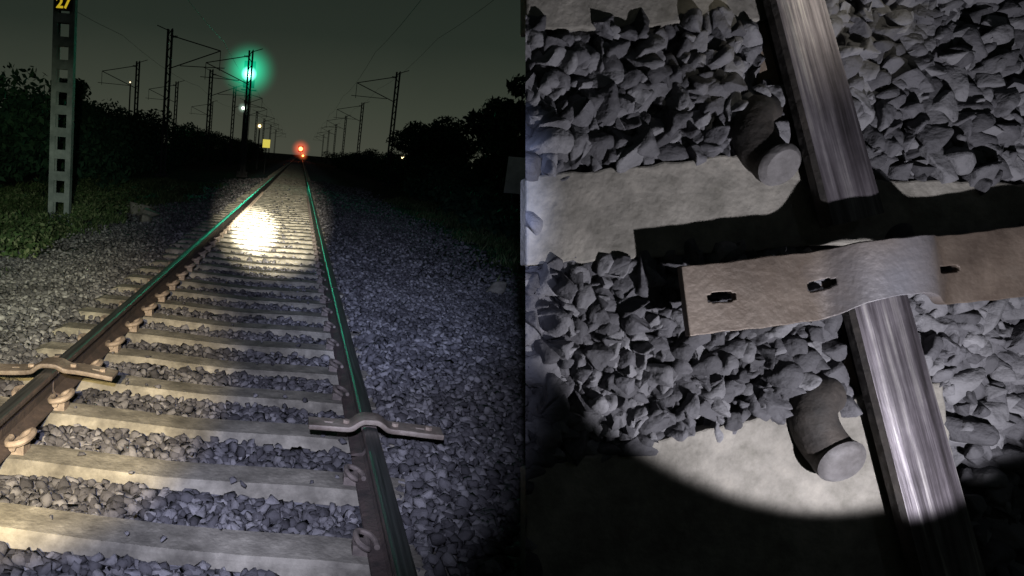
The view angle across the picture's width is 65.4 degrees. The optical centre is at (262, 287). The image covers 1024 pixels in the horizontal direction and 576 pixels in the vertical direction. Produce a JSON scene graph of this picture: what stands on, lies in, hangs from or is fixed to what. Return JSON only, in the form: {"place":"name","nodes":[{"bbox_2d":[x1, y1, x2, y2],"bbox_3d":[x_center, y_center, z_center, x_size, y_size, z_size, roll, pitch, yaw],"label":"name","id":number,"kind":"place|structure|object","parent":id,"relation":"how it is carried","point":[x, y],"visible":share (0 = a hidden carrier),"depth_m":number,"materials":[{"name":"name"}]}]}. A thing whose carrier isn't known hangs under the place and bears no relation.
{"place":"outdoors","nodes":[
{"label":"outdoors","id":0,"kind":"place"},
{"bbox_2d":[0,174,226,275],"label":"grass","id":1,"kind":"structure","parent":0,"point":[160,184],"depth_m":22.16,"materials":[{"name":"green plant"}]},
{"bbox_2d":[0,146,524,575],"bbox_3d":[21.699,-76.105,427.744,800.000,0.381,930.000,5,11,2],"label":"ground","id":2,"kind":"structure","parent":0,"point":[318,169],"depth_m":25.15,"materials":[{"name":"grey stone"}]},
{"bbox_2d":[48,0,80,224],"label":"overhead line mast","id":3,"kind":"object","parent":2,"relation":"on","point":[57,86],"visible":0.89,"depth_m":14.14,"materials":[{"name":"concrete"}]},
{"bbox_2d":[78,0,491,133],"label":"overhead wires","id":4,"kind":"object","parent":3,"relation":"attached to","point":[256,89],"visible":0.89,"depth_m":37.65,"materials":[{"name":"black metal"}]},
{"bbox_2d":[39,78,112,171],"bbox_3d":[-8.439,-7.173,32.754,3.456,4.175,3.812,11,12,30],"label":"tree","id":5,"kind":"object","parent":2,"relation":"on","point":[87,111],"visible":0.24,"depth_m":31.77,"materials":[{"name":"green plant"}]},
{"bbox_2d":[0,177,188,258],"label":"weeds","id":6,"kind":"object","parent":2,"relation":"on","point":[19,237],"visible":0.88,"depth_m":15.28,"materials":[{"name":"green plant"}]},
{"bbox_2d":[98,60,146,114],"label":"overhead line mast","id":7,"kind":"object","parent":2,"relation":"on","point":[136,87],"visible":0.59,"depth_m":55.69,"materials":[{"name":"metal"}]},
{"bbox_2d":[129,81,130,109],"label":"yellow lamp","id":8,"kind":"object","parent":2,"relation":"on","point":[129,94],"visible":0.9,"depth_m":60.84,"materials":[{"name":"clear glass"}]},
{"bbox_2d":[0,62,266,189],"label":"hedge","id":9,"kind":"object","parent":2,"relation":"on","point":[133,140],"visible":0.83,"depth_m":28.70,"materials":[{"name":"green plant"}]},
{"bbox_2d":[148,80,184,125],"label":"overhead line mast","id":10,"kind":"object","parent":2,"relation":"on","point":[176,85],"visible":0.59,"depth_m":71.39,"materials":[{"name":"metal"}]},
{"bbox_2d":[155,25,224,176],"bbox_3d":[-3.937,-9.655,39.159,3.708,7.942,0.600,5,11,2],"label":"overhead line mast","id":11,"kind":"object","parent":2,"relation":"on","point":[164,174],"visible":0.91,"depth_m":38.99,"materials":[{"name":"metal"}]},
{"bbox_2d":[191,100,217,129],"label":"overhead line mast","id":12,"kind":"object","parent":2,"relation":"on","point":[206,114],"visible":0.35,"depth_m":97.94,"materials":[{"name":"metal"}]},
{"bbox_2d":[200,68,244,168],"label":"overhead line mast","id":13,"kind":"object","parent":2,"relation":"on","point":[207,121],"visible":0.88,"depth_m":57.70,"materials":[{"name":"metal"}]},
{"bbox_2d":[0,163,456,575],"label":"concrete sleepers","id":14,"kind":"object","parent":2,"relation":"on","point":[24,527],"visible":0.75,"depth_m":3.96},
{"bbox_2d":[4,191,263,454],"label":"rail clips","id":15,"kind":"object","parent":14,"relation":"attached to","point":[19,445],"visible":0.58,"depth_m":5.20,"materials":[{"name":"metal"}]},
{"bbox_2d":[0,156,297,463],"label":"rail","id":16,"kind":"object","parent":14,"relation":"on","point":[26,407],"visible":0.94,"depth_m":4.91,"materials":[{"name":"metal"}]},
{"bbox_2d":[0,357,117,380],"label":"iron bar","id":17,"kind":"object","parent":16,"relation":"on","point":[63,365],"visible":1,"depth_m":4.10,"materials":[{"name":"metal"}]},
{"bbox_2d":[306,196,379,556],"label":"rail clips","id":18,"kind":"object","parent":14,"relation":"attached to","point":[360,546],"visible":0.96,"depth_m":4.53,"materials":[{"name":"metal"}]},
{"bbox_2d":[301,157,417,575],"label":"rail","id":19,"kind":"object","parent":14,"relation":"on","point":[381,519],"visible":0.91,"depth_m":3.40,"materials":[{"name":"metal"}]},
{"bbox_2d":[308,412,443,439],"bbox_3d":[0.561,0.672,3.655,0.660,0.076,0.132,5,11,2],"label":"iron bar","id":20,"kind":"object","parent":19,"relation":"on","point":[356,422],"visible":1,"depth_m":3.62,"materials":[{"name":"metal"}]},
{"bbox_2d":[200,49,261,176],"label":"overhead line mast","id":21,"kind":"object","parent":2,"relation":"on","point":[246,103],"visible":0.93,"depth_m":45.21,"materials":[{"name":"metal"}]},
{"bbox_2d":[226,84,264,166],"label":"overhead line mast","id":22,"kind":"object","parent":2,"relation":"on","point":[231,128],"visible":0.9,"depth_m":71.43,"materials":[{"name":"metal"}]},
{"bbox_2d":[237,61,256,174],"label":"railway signal","id":23,"kind":"object","parent":2,"relation":"on","point":[245,78],"visible":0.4,"depth_m":48.31,"materials":[{"name":"metal"}]},
{"bbox_2d":[0,202,506,295],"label":"rocks","id":24,"kind":"object","parent":2,"relation":"on","point":[148,214],"visible":0.62,"depth_m":15.53,"materials":[{"name":"stone"}]},
{"bbox_2d":[239,98,268,162],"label":"overhead line mast","id":25,"kind":"object","parent":2,"relation":"on","point":[266,116],"visible":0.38,"depth_m":89.88,"materials":[{"name":"metal"}]},
{"bbox_2d":[256,124,260,168],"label":"yellow lamp","id":26,"kind":"object","parent":2,"relation":"on","point":[259,126],"visible":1,"depth_m":57.11,"materials":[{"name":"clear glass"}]},
{"bbox_2d":[0,177,524,575],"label":"ballast","id":27,"kind":"structure","parent":2,"relation":"on","point":[477,539],"depth_m":4.95,"materials":[{"name":"gravel"}]},
{"bbox_2d":[252,110,274,161],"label":"overhead line mast","id":28,"kind":"object","parent":2,"relation":"on","point":[256,134],"visible":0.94,"depth_m":112.71,"materials":[{"name":"metal"}]},
{"bbox_2d":[262,139,269,173],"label":"signal marker board","id":29,"kind":"object","parent":2,"relation":"on","point":[266,143],"visible":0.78,"depth_m":50.07,"materials":[{"name":"metal"}]},
{"bbox_2d":[259,117,278,159],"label":"overhead line mast","id":30,"kind":"object","parent":2,"relation":"on","point":[263,136],"visible":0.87,"depth_m":137.20,"materials":[{"name":"metal"}]},
{"bbox_2d":[267,124,282,158],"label":"overhead line mast","id":31,"kind":"object","parent":2,"relation":"on","point":[270,138],"visible":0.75,"depth_m":166.58,"materials":[{"name":"metal"}]},
{"bbox_2d":[272,129,285,157],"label":"overhead line mast","id":32,"kind":"object","parent":2,"relation":"on","point":[275,142],"visible":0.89,"depth_m":201.15,"materials":[{"name":"metal"}]},
{"bbox_2d":[298,146,303,160],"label":"red signal","id":33,"kind":"object","parent":2,"relation":"on","point":[300,149],"visible":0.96,"depth_m":147.23,"materials":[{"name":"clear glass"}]},
{"bbox_2d":[319,124,336,165],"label":"overhead line mast","id":34,"kind":"object","parent":2,"relation":"on","point":[334,137],"visible":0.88,"depth_m":136.63,"materials":[{"name":"metal"}]},
{"bbox_2d":[324,116,346,168],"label":"overhead line mast","id":35,"kind":"object","parent":2,"relation":"on","point":[343,135],"visible":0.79,"depth_m":107.19,"materials":[{"name":"metal"}]},
{"bbox_2d":[335,102,367,173],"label":"overhead line mast","id":36,"kind":"object","parent":2,"relation":"on","point":[360,122],"visible":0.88,"depth_m":79.66,"materials":[{"name":"metal"}]},
{"bbox_2d":[351,70,408,185],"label":"overhead line mast","id":37,"kind":"object","parent":2,"relation":"on","point":[393,106],"visible":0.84,"depth_m":50.17,"materials":[{"name":"metal"}]},
{"bbox_2d":[321,148,519,242],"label":"bushes","id":38,"kind":"object","parent":2,"relation":"on","point":[461,193],"visible":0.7,"depth_m":27.02,"materials":[{"name":"green plant"}]},
{"bbox_2d":[386,115,480,177],"bbox_3d":[9.102,-6.877,38.390,4.541,4.304,4.679,11,12,31],"label":"tree","id":39,"kind":"object","parent":2,"relation":"on","point":[438,141],"visible":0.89,"depth_m":37.17,"materials":[{"name":"green plant"}]},
{"bbox_2d":[375,196,524,287],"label":"grass","id":40,"kind":"structure","parent":2,"relation":"on","point":[446,221],"depth_m":18.41,"materials":[{"name":"green plant"}]},
{"bbox_2d":[458,73,524,217],"bbox_3d":[7.621,-4.051,21.461,3.884,4.699,3.582,13,13,38],"label":"tree","id":41,"kind":"object","parent":2,"relation":"on","point":[497,126],"visible":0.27,"depth_m":21.19,"materials":[{"name":"green plant"}]},
{"bbox_2d":[468,129,520,184],"bbox_3d":[9.400,-4.490,26.140,4.302,4.142,3.826,5,11,2],"label":"tree","id":42,"kind":"object","parent":2,"relation":"on","point":[490,170],"visible":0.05,"depth_m":25.40,"materials":[{"name":"green plant"}]},
{"bbox_2d":[504,157,524,221],"bbox_3d":[6.632,-2.438,19.591,0.500,2.025,0.070,5,11,2],"label":"trackside sign","id":43,"kind":"object","parent":2,"relation":"on","point":[515,174],"visible":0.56,"depth_m":19.46,"materials":[{"name":"metal"}]},
{"bbox_2d":[525,38,903,424],"bbox_3d":[2.111,0.052,2.730,2.300,3.200,0.060,0,0,0],"label":"ballast bed","id":44,"kind":"object","parent":2,"relation":"on","point":[814,248],"depth_m":2.70,"materials":[{"name":"stone"}]},
{"bbox_2d":[520,0,766,36],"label":"concrete sleeper","id":45,"kind":"object","parent":44,"relation":"on","point":[575,15],"visible":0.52,"depth_m":2.63,"materials":[{"name":"grey concrete"}]},
{"bbox_2d":[520,383,952,575],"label":"concrete sleeper","id":46,"kind":"object","parent":44,"relation":"on","point":[754,496],"visible":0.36,"depth_m":2.63,"materials":[{"name":"grey concrete"}]},
{"bbox_2d":[787,373,866,481],"bbox_3d":[1.972,0.490,2.615,0.211,0.367,0.242,0,0,0],"label":"rail clip","id":47,"kind":"object","parent":46,"relation":"attached to","point":[830,449],"visible":0.86,"depth_m":2.55,"materials":[{"name":"grey metal"}]},
{"bbox_2d":[821,278,985,575],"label":"rail","id":48,"kind":"object","parent":46,"relation":"on","point":[885,364],"visible":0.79,"depth_m":2.53,"materials":[{"name":"metal"}]},
{"bbox_2d":[677,226,1023,335],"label":"iron bar","id":49,"kind":"object","parent":48,"relation":"on","point":[772,291],"visible":1,"depth_m":2.49,"materials":[{"name":"metal"}]},
{"bbox_2d":[520,155,1023,265],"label":"concrete sleeper","id":50,"kind":"object","parent":44,"relation":"on","point":[659,209],"visible":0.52,"depth_m":2.63,"materials":[{"name":"grey concrete"}]},
{"bbox_2d":[729,94,800,185],"bbox_3d":[1.758,-0.530,2.613,0.192,0.349,0.230,0,0,0],"label":"rail clip","id":51,"kind":"object","parent":50,"relation":"attached to","point":[766,154],"visible":0.88,"depth_m":2.55,"materials":[{"name":"grey metal"}]},
{"bbox_2d":[750,0,883,227],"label":"rail","id":52,"kind":"object","parent":50,"relation":"on","point":[802,63],"visible":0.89,"depth_m":2.53,"materials":[{"name":"metal"}]},
{"bbox_2d":[525,0,1023,575],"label":"ballast","id":53,"kind":"structure","parent":44,"relation":"on","point":[619,362],"depth_m":2.62,"materials":[{"name":"gravel"}]},
{"bbox_2d":[0,0,524,161],"label":"sky","id":54,"kind":"structure","parent":0,"point":[312,55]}
]}

